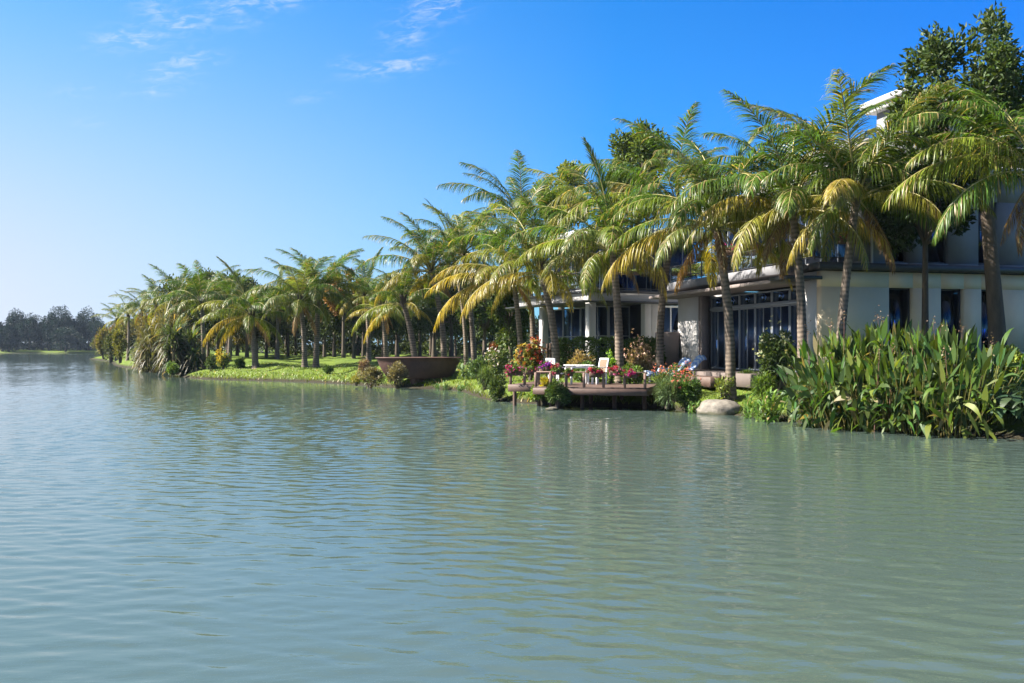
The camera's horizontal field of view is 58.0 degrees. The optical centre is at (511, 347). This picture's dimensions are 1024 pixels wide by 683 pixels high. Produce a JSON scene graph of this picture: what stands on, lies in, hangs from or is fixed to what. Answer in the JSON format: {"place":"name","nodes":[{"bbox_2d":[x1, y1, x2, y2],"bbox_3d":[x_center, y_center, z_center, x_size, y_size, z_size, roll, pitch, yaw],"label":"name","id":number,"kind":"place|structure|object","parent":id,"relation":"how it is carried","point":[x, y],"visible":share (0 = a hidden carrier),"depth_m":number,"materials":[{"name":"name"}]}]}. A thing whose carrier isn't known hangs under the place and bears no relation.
{"place":"outdoors","nodes":[
{"label":"outdoors","id":0,"kind":"place"},
{"bbox_2d":[0,348,517,352],"bbox_3d":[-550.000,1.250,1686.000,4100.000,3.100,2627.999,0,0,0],"label":"bank","id":1,"kind":"structure","parent":0,"point":[54,351],"depth_m":392.30,"materials":[{"name":"green plant"}]},
{"bbox_2d":[0,323,21,351],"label":"tree","id":2,"kind":"object","parent":1,"relation":"on","point":[12,335],"visible":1,"depth_m":387.50,"materials":[{"name":"green plant"}]},
{"bbox_2d":[15,312,41,350],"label":"tree","id":3,"kind":"object","parent":1,"relation":"on","point":[28,330],"visible":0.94,"depth_m":398.47,"materials":[{"name":"green plant"}]},
{"bbox_2d":[45,305,75,350],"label":"tree","id":4,"kind":"object","parent":1,"relation":"on","point":[65,319],"visible":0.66,"depth_m":399.28,"materials":[{"name":"green plant"}]},
{"bbox_2d":[49,325,86,351],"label":"tree","id":5,"kind":"object","parent":1,"relation":"on","point":[65,337],"visible":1,"depth_m":387.19,"materials":[{"name":"green plant"}]},
{"bbox_2d":[0,339,263,350],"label":"undergrowth","id":6,"kind":"object","parent":1,"relation":"on","point":[43,345],"visible":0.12,"depth_m":404.69,"materials":[{"name":"green plant"}]},
{"bbox_2d":[0,353,1023,682],"bbox_3d":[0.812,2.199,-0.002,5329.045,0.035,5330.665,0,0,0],"label":"water","id":7,"kind":"structure","parent":0,"point":[156,527],"depth_m":10.52,"materials":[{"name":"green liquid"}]},
{"bbox_2d":[544,378,571,407],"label":"shrub","id":8,"kind":"object","parent":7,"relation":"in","point":[556,394],"visible":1,"depth_m":32.70,"materials":[{"name":"green plant"}]},
{"bbox_2d":[0,0,1023,347],"label":"sky","id":9,"kind":"structure","parent":0,"point":[135,135],"materials":[{"name":"blue"}]},
{"bbox_2d":[91,349,1023,438],"bbox_3d":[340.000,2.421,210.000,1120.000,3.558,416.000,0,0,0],"label":"ground","id":10,"kind":"structure","parent":0,"point":[1015,430],"depth_m":55.27,"materials":[{"name":"green plant"}]},
{"bbox_2d":[111,324,127,363],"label":"shrub","id":11,"kind":"object","parent":10,"relation":"on","point":[119,342],"visible":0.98,"depth_m":117.74,"materials":[{"name":"green plant"}]},
{"bbox_2d":[101,293,152,360],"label":"coconut palm","id":12,"kind":"object","parent":10,"relation":"on","point":[127,319],"visible":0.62,"depth_m":122.05,"materials":[{"name":"green plant"}]},
{"bbox_2d":[108,288,163,328],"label":"coconut palm","id":13,"kind":"object","parent":10,"relation":"on","point":[130,305],"visible":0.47,"depth_m":107.80,"materials":[{"name":"green plant"}]},
{"bbox_2d":[126,320,165,372],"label":"reed clump","id":14,"kind":"object","parent":10,"relation":"on","point":[145,351],"visible":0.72,"depth_m":82.87,"materials":[{"name":"green plant"}]},
{"bbox_2d":[125,274,172,326],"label":"coconut palm","id":15,"kind":"object","parent":10,"relation":"on","point":[144,302],"visible":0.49,"depth_m":96.33,"materials":[{"name":"green plant"}]},
{"bbox_2d":[144,301,192,363],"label":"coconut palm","id":16,"kind":"object","parent":10,"relation":"on","point":[163,321],"visible":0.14,"depth_m":83.05,"materials":[{"name":"green plant"}]},
{"bbox_2d":[134,264,209,319],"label":"coconut palm","id":17,"kind":"object","parent":10,"relation":"on","point":[158,292],"visible":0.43,"depth_m":85.72,"materials":[{"name":"green plant"}]},
{"bbox_2d":[149,314,212,376],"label":"weeping clump","id":18,"kind":"object","parent":10,"relation":"on","point":[181,350],"visible":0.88,"depth_m":70.95,"materials":[{"name":"green plant"}]},
{"bbox_2d":[158,267,237,348],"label":"broadleaf tree","id":19,"kind":"object","parent":10,"relation":"on","point":[167,290],"visible":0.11,"depth_m":93.67,"materials":[{"name":"green plant"}]},
{"bbox_2d":[145,260,253,367],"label":"coconut palm","id":20,"kind":"object","parent":10,"relation":"on","point":[199,288],"visible":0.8,"depth_m":75.25,"materials":[{"name":"green plant"}]},
{"bbox_2d":[190,268,262,361],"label":"coconut palm","id":21,"kind":"object","parent":10,"relation":"on","point":[229,349],"visible":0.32,"depth_m":83.87,"materials":[{"name":"green plant"}]},
{"bbox_2d":[196,272,259,356],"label":"broadleaf tree","id":22,"kind":"object","parent":10,"relation":"on","point":[208,323],"visible":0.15,"depth_m":86.70,"materials":[{"name":"green plant"}]},
{"bbox_2d":[193,256,295,368],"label":"coconut palm","id":23,"kind":"object","parent":10,"relation":"on","point":[246,301],"visible":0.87,"depth_m":65.89,"materials":[{"name":"green plant"}]},
{"bbox_2d":[247,270,299,359],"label":"coconut palm","id":24,"kind":"object","parent":10,"relation":"on","point":[278,320],"visible":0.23,"depth_m":87.80,"materials":[{"name":"green plant"}]},
{"bbox_2d":[268,279,306,356],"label":"palm tree","id":25,"kind":"object","parent":10,"relation":"on","point":[287,327],"visible":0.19,"depth_m":98.59,"materials":[{"name":"green plant"}]},
{"bbox_2d":[239,256,355,367],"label":"coconut palm","id":26,"kind":"object","parent":10,"relation":"on","point":[302,288],"visible":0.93,"depth_m":63.27,"materials":[{"name":"green plant"}]},
{"bbox_2d":[256,247,370,367],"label":"coconut palm","id":27,"kind":"object","parent":10,"relation":"on","point":[320,293],"visible":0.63,"depth_m":65.04,"materials":[{"name":"green plant"}]},
{"bbox_2d":[305,278,362,356],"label":"broadleaf tree","id":28,"kind":"object","parent":10,"relation":"on","point":[333,333],"visible":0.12,"depth_m":84.75,"materials":[{"name":"green plant"}]},
{"bbox_2d":[322,267,362,357],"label":"broadleaf tree","id":29,"kind":"object","parent":10,"relation":"on","point":[335,313],"visible":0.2,"depth_m":81.86,"materials":[{"name":"green plant"}]},
{"bbox_2d":[321,278,388,358],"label":"palm tree","id":30,"kind":"object","parent":10,"relation":"on","point":[354,320],"visible":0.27,"depth_m":83.63,"materials":[{"name":"green plant"}]},
{"bbox_2d":[326,247,413,360],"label":"coconut palm","id":31,"kind":"object","parent":10,"relation":"on","point":[358,293],"visible":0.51,"depth_m":67.68,"materials":[{"name":"green plant"}]},
{"bbox_2d":[357,366,385,387],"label":"shrub","id":32,"kind":"object","parent":10,"relation":"on","point":[372,373],"visible":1,"depth_m":50.85,"materials":[{"name":"green plant"}]},
{"bbox_2d":[345,277,422,356],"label":"coconut palm","id":33,"kind":"object","parent":10,"relation":"on","point":[385,329],"visible":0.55,"depth_m":61.59,"materials":[{"name":"green plant"}]},
{"bbox_2d":[239,333,549,355],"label":"undergrowth","id":34,"kind":"object","parent":10,"relation":"on","point":[404,347],"visible":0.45,"depth_m":112.46,"materials":[{"name":"green plant"}]},
{"bbox_2d":[384,362,409,388],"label":"shrub","id":35,"kind":"object","parent":10,"relation":"on","point":[396,374],"visible":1,"depth_m":49.38,"materials":[{"name":"green plant"}]},
{"bbox_2d":[351,267,449,356],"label":"coconut palm","id":36,"kind":"object","parent":10,"relation":"on","point":[400,296],"visible":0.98,"depth_m":53.82,"materials":[{"name":"green plant"}]},
{"bbox_2d":[386,289,437,334],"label":"broadleaf tree","id":37,"kind":"object","parent":10,"relation":"on","point":[420,324],"visible":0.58,"depth_m":82.97,"materials":[{"name":"green plant"}]},
{"bbox_2d":[375,357,461,383],"bbox_3d":[-5.202,1.705,51.500,4.880,2.390,2.440,0,0,0],"label":"giant bowl","id":38,"kind":"object","parent":10,"relation":"on","point":[421,369],"visible":0.84,"depth_m":50.59,"materials":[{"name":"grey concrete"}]},
{"bbox_2d":[355,212,491,356],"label":"coconut palm","id":39,"kind":"object","parent":10,"relation":"on","point":[428,259],"visible":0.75,"depth_m":54.56,"materials":[{"name":"green plant"}]},
{"bbox_2d":[210,305,677,353],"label":"woodland","id":40,"kind":"object","parent":10,"relation":"on","point":[299,341],"visible":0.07,"depth_m":151.57,"materials":[{"name":"green plant"}]},
{"bbox_2d":[399,199,493,364],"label":"coconut palm","id":41,"kind":"object","parent":10,"relation":"on","point":[465,345],"visible":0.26,"depth_m":59.91,"materials":[{"name":"green plant"}]},
{"bbox_2d":[418,261,474,355],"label":"broadleaf tree","id":42,"kind":"object","parent":10,"relation":"on","point":[450,318],"visible":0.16,"depth_m":90.16,"materials":[{"name":"green plant"}]},
{"bbox_2d":[410,203,509,361],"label":"coconut palm","id":43,"kind":"object","parent":10,"relation":"on","point":[461,249],"visible":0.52,"depth_m":55.87,"materials":[{"name":"green plant"}]},
{"bbox_2d":[454,264,510,359],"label":"broadleaf tree","id":44,"kind":"object","parent":10,"relation":"on","point":[479,310],"visible":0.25,"depth_m":67.29,"materials":[{"name":"green plant"}]},
{"bbox_2d":[424,214,562,375],"bbox_3d":[-0.682,-2.764,46.744,7.499,8.562,7.359,0,0,0],"label":"coconut palm","id":45,"kind":"object","parent":10,"relation":"on","point":[481,268],"visible":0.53,"depth_m":46.89,"materials":[{"name":"green plant"}]},
{"bbox_2d":[486,373,506,401],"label":"shrub","id":46,"kind":"object","parent":10,"relation":"on","point":[496,387],"visible":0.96,"depth_m":37.63,"materials":[{"name":"green plant"}]},
{"bbox_2d":[485,344,510,377],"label":"shrub","id":47,"kind":"object","parent":10,"relation":"on","point":[502,356],"visible":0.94,"depth_m":43.38,"materials":[{"name":"green plant"}]},
{"bbox_2d":[485,271,529,363],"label":"broadleaf tree","id":48,"kind":"object","parent":10,"relation":"on","point":[501,315],"visible":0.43,"depth_m":59.54,"materials":[{"name":"green plant"}]},
{"bbox_2d":[437,149,592,344],"bbox_3d":[-0.011,-4.746,52.124,7.911,12.131,7.973,0,0,-30],"label":"coconut palm","id":49,"kind":"object","parent":10,"relation":"on","point":[535,191],"visible":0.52,"depth_m":51.68,"materials":[{"name":"green plant"}]},
{"bbox_2d":[510,335,546,381],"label":"croton bush","id":50,"kind":"object","parent":10,"relation":"on","point":[533,356],"visible":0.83,"depth_m":41.17,"materials":[{"name":"orange plant"}]},
{"bbox_2d":[448,192,634,378],"bbox_3d":[1.257,-2.777,40.973,8.553,8.446,7.892,0,0,0],"label":"coconut palm","id":51,"kind":"object","parent":10,"relation":"on","point":[537,270],"visible":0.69,"depth_m":40.50,"materials":[{"name":"green plant"}]},
{"bbox_2d":[531,159,589,308],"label":"broadleaf tree","id":52,"kind":"object","parent":10,"relation":"on","point":[574,183],"visible":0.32,"depth_m":65.15,"materials":[{"name":"green plant"}]},
{"bbox_2d":[508,371,656,408],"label":"timber deck","id":53,"kind":"structure","parent":10,"relation":"on","point":[644,390],"depth_m":33.27,"materials":[{"name":"brown wood"}]},
{"bbox_2d":[498,136,706,382],"bbox_3d":[4.108,-3.181,37.153,7.224,9.698,8.236,0,0,-40],"label":"coconut palm","id":54,"kind":"object","parent":10,"relation":"on","point":[612,232],"visible":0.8,"depth_m":36.87,"materials":[{"name":"green plant"}]},
{"bbox_2d":[558,335,649,376],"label":"hedge","id":55,"kind":"object","parent":10,"relation":"on","point":[565,341],"visible":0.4,"depth_m":41.08,"materials":[{"name":"green plant"}]},
{"bbox_2d":[505,228,713,370],"bbox_3d":[5.332,-2.325,49.007,8.550,7.250,9.350,0,0,-24],"label":"villa","id":56,"kind":"object","parent":10,"relation":"on","point":[587,317],"visible":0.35,"depth_m":46.89,"materials":[{"name":"paint"}]},
{"bbox_2d":[563,307,579,356],"bbox_3d":[3.163,-0.600,48.667,0.080,3.000,1.960,0,0,-24],"label":"window","id":57,"kind":"structure","parent":56,"relation":"in","point":[572,318],"depth_m":48.63,"materials":[{"name":"blue glass"}]},
{"bbox_2d":[608,306,629,357],"bbox_3d":[5.367,-0.600,46.266,1.230,3.000,0.080,0,0,-24],"label":"window","id":58,"kind":"structure","parent":56,"relation":"in","point":[611,324],"depth_m":46.12,"materials":[{"name":"blue glass"}]},
{"bbox_2d":[664,306,677,331],"bbox_3d":[8.191,-0.600,46.149,1.900,3.000,0.080,0,0,-24],"label":"window","id":59,"kind":"structure","parent":56,"relation":"in","point":[670,311],"depth_m":45.97,"materials":[{"name":"blue glass"}]},
{"bbox_2d":[604,117,670,219],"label":"broadleaf tree","id":60,"kind":"object","parent":10,"relation":"on","point":[631,149],"visible":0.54,"depth_m":61.73,"materials":[{"name":"green plant"}]},
{"bbox_2d":[624,329,655,380],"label":"shrub","id":61,"kind":"object","parent":10,"relation":"on","point":[641,359],"visible":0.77,"depth_m":37.53,"materials":[{"name":"green plant"}]},
{"bbox_2d":[542,101,775,376],"bbox_3d":[6.351,-4.102,39.126,10.425,10.936,8.349,0,0,0],"label":"coconut palm","id":62,"kind":"object","parent":10,"relation":"on","point":[659,358],"visible":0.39,"depth_m":38.51,"materials":[{"name":"green plant"}]},
{"bbox_2d":[650,374,678,409],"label":"shrub","id":63,"kind":"object","parent":10,"relation":"on","point":[669,397],"visible":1,"depth_m":31.75,"materials":[{"name":"green plant"}]},
{"bbox_2d":[647,363,701,402],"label":"shrub","id":64,"kind":"object","parent":10,"relation":"on","point":[676,372],"visible":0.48,"depth_m":33.53,"materials":[{"name":"pink plant"}]},
{"bbox_2d":[671,361,703,411],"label":"shrub","id":65,"kind":"object","parent":10,"relation":"on","point":[692,392],"visible":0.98,"depth_m":31.64,"materials":[{"name":"green plant"}]},
{"bbox_2d":[594,118,826,400],"bbox_3d":[7.077,-3.053,31.187,8.234,9.906,7.823,0,0,0],"label":"coconut palm","id":66,"kind":"object","parent":10,"relation":"on","point":[680,223],"visible":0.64,"depth_m":31.39,"materials":[{"name":"green plant"}]},
{"bbox_2d":[696,399,742,414],"bbox_3d":[6.985,2.127,30.787,1.629,0.847,1.272,0,0,0],"label":"boulder","id":67,"kind":"object","parent":10,"relation":"on","point":[717,407],"visible":0.58,"depth_m":30.35,"materials":[{"name":"stone"}]},
{"bbox_2d":[712,374,734,399],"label":"shrub","id":68,"kind":"object","parent":10,"relation":"on","point":[722,384],"visible":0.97,"depth_m":31.32,"materials":[{"name":"green plant"}]},
{"bbox_2d":[685,369,791,388],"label":"terrace","id":69,"kind":"structure","parent":10,"relation":"on","point":[744,380],"depth_m":33.16,"materials":[{"name":"beige stone"}]},
{"bbox_2d":[735,393,763,418],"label":"reed clump","id":70,"kind":"object","parent":10,"relation":"on","point":[748,403],"visible":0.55,"depth_m":28.96,"materials":[{"name":"green plant"}]},
{"bbox_2d":[747,368,778,400],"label":"shrub","id":71,"kind":"object","parent":10,"relation":"on","point":[758,389],"visible":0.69,"depth_m":29.72,"materials":[{"name":"green plant"}]},
{"bbox_2d":[749,384,785,422],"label":"strap plant","id":72,"kind":"object","parent":10,"relation":"on","point":[769,398],"visible":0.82,"depth_m":27.61,"materials":[{"name":"green plant"}]},
{"bbox_2d":[752,315,796,395],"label":"shrub","id":73,"kind":"object","parent":10,"relation":"on","point":[771,348],"visible":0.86,"depth_m":30.72,"materials":[{"name":"green plant"}]},
{"bbox_2d":[653,63,950,392],"bbox_3d":[8.717,-3.100,29.525,8.156,9.818,8.270,0,0,0],"label":"coconut palm","id":74,"kind":"object","parent":10,"relation":"on","point":[793,191],"visible":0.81,"depth_m":28.61,"materials":[{"name":"green plant"}]},
{"bbox_2d":[767,352,859,429],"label":"waterside plant","id":75,"kind":"object","parent":10,"relation":"on","point":[784,370],"visible":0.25,"depth_m":26.11,"materials":[{"name":"green plant"}]},
{"bbox_2d":[775,320,854,407],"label":"waterside plant","id":76,"kind":"object","parent":10,"relation":"on","point":[804,346],"visible":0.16,"depth_m":27.33,"materials":[{"name":"green plant"}]},
{"bbox_2d":[789,311,873,402],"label":"waterside plant","id":77,"kind":"object","parent":10,"relation":"on","point":[826,349],"visible":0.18,"depth_m":26.55,"materials":[{"name":"green plant"}]},
{"bbox_2d":[779,353,884,432],"bbox_3d":[8.936,1.343,25.567,3.048,2.451,3.355,0,0,32],"label":"waterside plant","id":78,"kind":"object","parent":10,"relation":"on","point":[815,396],"visible":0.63,"depth_m":24.91,"materials":[{"name":"green plant"}]},
{"bbox_2d":[649,88,1023,373],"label":"villa","id":79,"kind":"object","parent":10,"relation":"on","point":[955,263],"visible":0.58,"depth_m":32.87,"materials":[{"name":"paint"}]},
{"bbox_2d":[711,310,724,368],"bbox_3d":[8.771,-0.360,39.222,0.080,2.480,1.240,0,0,-14],"label":"glass door","id":80,"kind":"structure","parent":79,"relation":"in","point":[719,332],"depth_m":39.20,"materials":[{"name":"glass"}]},
{"bbox_2d":[732,308,739,369],"bbox_3d":[9.082,-0.360,38.001,0.080,2.480,1.240,0,0,-14],"label":"glass door","id":81,"kind":"structure","parent":79,"relation":"in","point":[735,311],"depth_m":37.70,"materials":[{"name":"glass"}]},
{"bbox_2d":[739,307,754,369],"bbox_3d":[9.392,-0.360,36.779,0.080,2.480,1.240,0,0,-14],"label":"glass door","id":82,"kind":"structure","parent":79,"relation":"in","point":[746,315],"depth_m":36.75,"materials":[{"name":"glass"}]},
{"bbox_2d":[755,306,771,370],"bbox_3d":[9.704,-0.360,35.559,0.080,2.480,1.240,0,0,-14],"label":"glass door","id":83,"kind":"structure","parent":79,"relation":"in","point":[764,312],"depth_m":35.75,"materials":[{"name":"glass"}]},
{"bbox_2d":[772,304,789,370],"bbox_3d":[10.014,-0.360,34.338,0.080,2.480,1.240,0,0,-14],"label":"glass door","id":84,"kind":"structure","parent":79,"relation":"in","point":[782,312],"depth_m":34.32,"materials":[{"name":"glass"}]},
{"bbox_2d":[889,288,909,351],"bbox_3d":[13.331,-0.960,31.953,0.950,2.220,0.080,0,0,-14],"label":"window","id":85,"kind":"structure","parent":79,"relation":"in","point":[893,292],"depth_m":31.93,"materials":[{"name":"glass"}]},
{"bbox_2d":[928,201,945,263],"bbox_3d":[14.891,-4.080,32.516,0.850,2.240,0.080,0,0,-14],"label":"window","id":86,"kind":"structure","parent":79,"relation":"in","point":[933,257],"depth_m":32.52,"materials":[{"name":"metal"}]},
{"bbox_2d":[941,289,959,345],"bbox_3d":[15.342,-0.960,32.465,0.940,2.220,0.080,0,0,-14],"label":"window","id":87,"kind":"structure","parent":79,"relation":"in","point":[945,293],"depth_m":32.45,"materials":[{"name":"glass"}]},
{"bbox_2d":[981,290,986,350],"bbox_3d":[16.868,-0.685,32.853,0.750,2.770,0.080,0,0,-14],"label":"window","id":88,"kind":"structure","parent":79,"relation":"in","point":[983,292],"depth_m":32.83,"materials":[{"name":"glass"}]},
{"bbox_2d":[800,317,892,413],"bbox_3d":[9.806,0.587,26.332,2.758,3.066,2.325,0,0,-13],"label":"waterside plant","id":89,"kind":"object","parent":10,"relation":"on","point":[858,347],"visible":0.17,"depth_m":25.91,"materials":[{"name":"green plant"}]},
{"bbox_2d":[806,344,919,432],"bbox_3d":[9.527,1.312,24.672,3.189,2.838,2.882,0,0,0],"label":"waterside plant","id":90,"kind":"object","parent":10,"relation":"on","point":[843,398],"visible":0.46,"depth_m":24.32,"materials":[{"name":"green plant"}]},
{"bbox_2d":[740,69,996,342],"bbox_3d":[10.289,-3.014,27.447,7.273,9.533,8.115,0,0,0],"label":"coconut palm","id":91,"kind":"object","parent":10,"relation":"on","point":[855,192],"visible":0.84,"depth_m":26.96,"materials":[{"name":"green plant"}]},
{"bbox_2d":[831,317,925,385],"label":"waterside plant","id":92,"kind":"object","parent":10,"relation":"on","point":[871,340],"visible":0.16,"depth_m":25.54,"materials":[{"name":"green plant"}]},
{"bbox_2d":[850,305,934,393],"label":"waterside plant","id":93,"kind":"object","parent":10,"relation":"on","point":[891,344],"visible":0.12,"depth_m":25.54,"materials":[{"name":"green plant"}]},
{"bbox_2d":[834,339,955,433],"bbox_3d":[10.316,1.071,24.146,2.921,2.604,3.088,0,0,-27],"label":"waterside plant","id":94,"kind":"object","parent":10,"relation":"on","point":[884,364],"visible":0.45,"depth_m":23.84,"materials":[{"name":"green plant"}]},
{"bbox_2d":[874,317,958,380],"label":"waterside plant","id":95,"kind":"object","parent":10,"relation":"on","point":[897,335],"visible":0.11,"depth_m":24.91,"materials":[{"name":"green plant"}]},
{"bbox_2d":[858,340,986,437],"bbox_3d":[10.673,1.268,23.680,3.192,2.985,3.153,0,0,0],"label":"waterside plant","id":96,"kind":"object","parent":10,"relation":"on","point":[902,391],"visible":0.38,"depth_m":23.25,"materials":[{"name":"green plant"}]},
{"bbox_2d":[871,143,977,335],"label":"broadleaf tree","id":97,"kind":"object","parent":10,"relation":"on","point":[908,229],"visible":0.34,"depth_m":30.50,"materials":[{"name":"green plant"}]},
{"bbox_2d":[885,319,994,401],"bbox_3d":[11.532,0.583,24.768,2.797,2.771,2.708,0,0,28],"label":"waterside plant","id":98,"kind":"object","parent":10,"relation":"on","point":[910,338],"visible":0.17,"depth_m":24.66,"materials":[{"name":"green plant"}]},
{"bbox_2d":[892,343,1010,441],"bbox_3d":[10.990,1.334,23.061,2.667,2.908,3.080,0,0,33],"label":"waterside plant","id":99,"kind":"object","parent":10,"relation":"on","point":[948,399],"visible":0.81,"depth_m":22.54,"materials":[{"name":"green plant"}]},
{"bbox_2d":[882,83,1023,257],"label":"coconut palm","id":100,"kind":"object","parent":10,"relation":"on","point":[991,161],"visible":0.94,"depth_m":24.95,"materials":[{"name":"green plant"}]},
{"bbox_2d":[884,0,1023,347],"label":"broadleaf tree","id":101,"kind":"object","parent":10,"relation":"on","point":[999,76],"visible":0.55,"depth_m":28.48,"materials":[{"name":"green plant"}]},
{"bbox_2d":[914,316,1017,412],"bbox_3d":[11.885,0.693,24.498,2.825,3.108,2.777,0,0,0],"label":"waterside plant","id":102,"kind":"object","parent":10,"relation":"on","point":[952,337],"visible":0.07,"depth_m":23.91,"materials":[{"name":"green plant"}]},
{"bbox_2d":[920,332,1023,436],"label":"waterside plant","id":103,"kind":"object","parent":10,"relation":"on","point":[999,357],"visible":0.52,"depth_m":23.02,"materials":[{"name":"green plant"}]},
{"bbox_2d":[980,390,1023,424],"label":"taro plant","id":104,"kind":"object","parent":10,"relation":"on","point":[1015,398],"visible":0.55,"depth_m":22.51,"materials":[{"name":"green plant"}]},
{"bbox_2d":[981,343,1023,394],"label":"shrub","id":105,"kind":"object","parent":10,"relation":"on","point":[1018,355],"visible":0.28,"depth_m":25.00,"materials":[{"name":"green plant"}]},
{"bbox_2d":[994,383,1023,424],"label":"taro plant","id":106,"kind":"object","parent":10,"relation":"on","point":[1014,405],"visible":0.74,"depth_m":22.21,"materials":[{"name":"green plant"}]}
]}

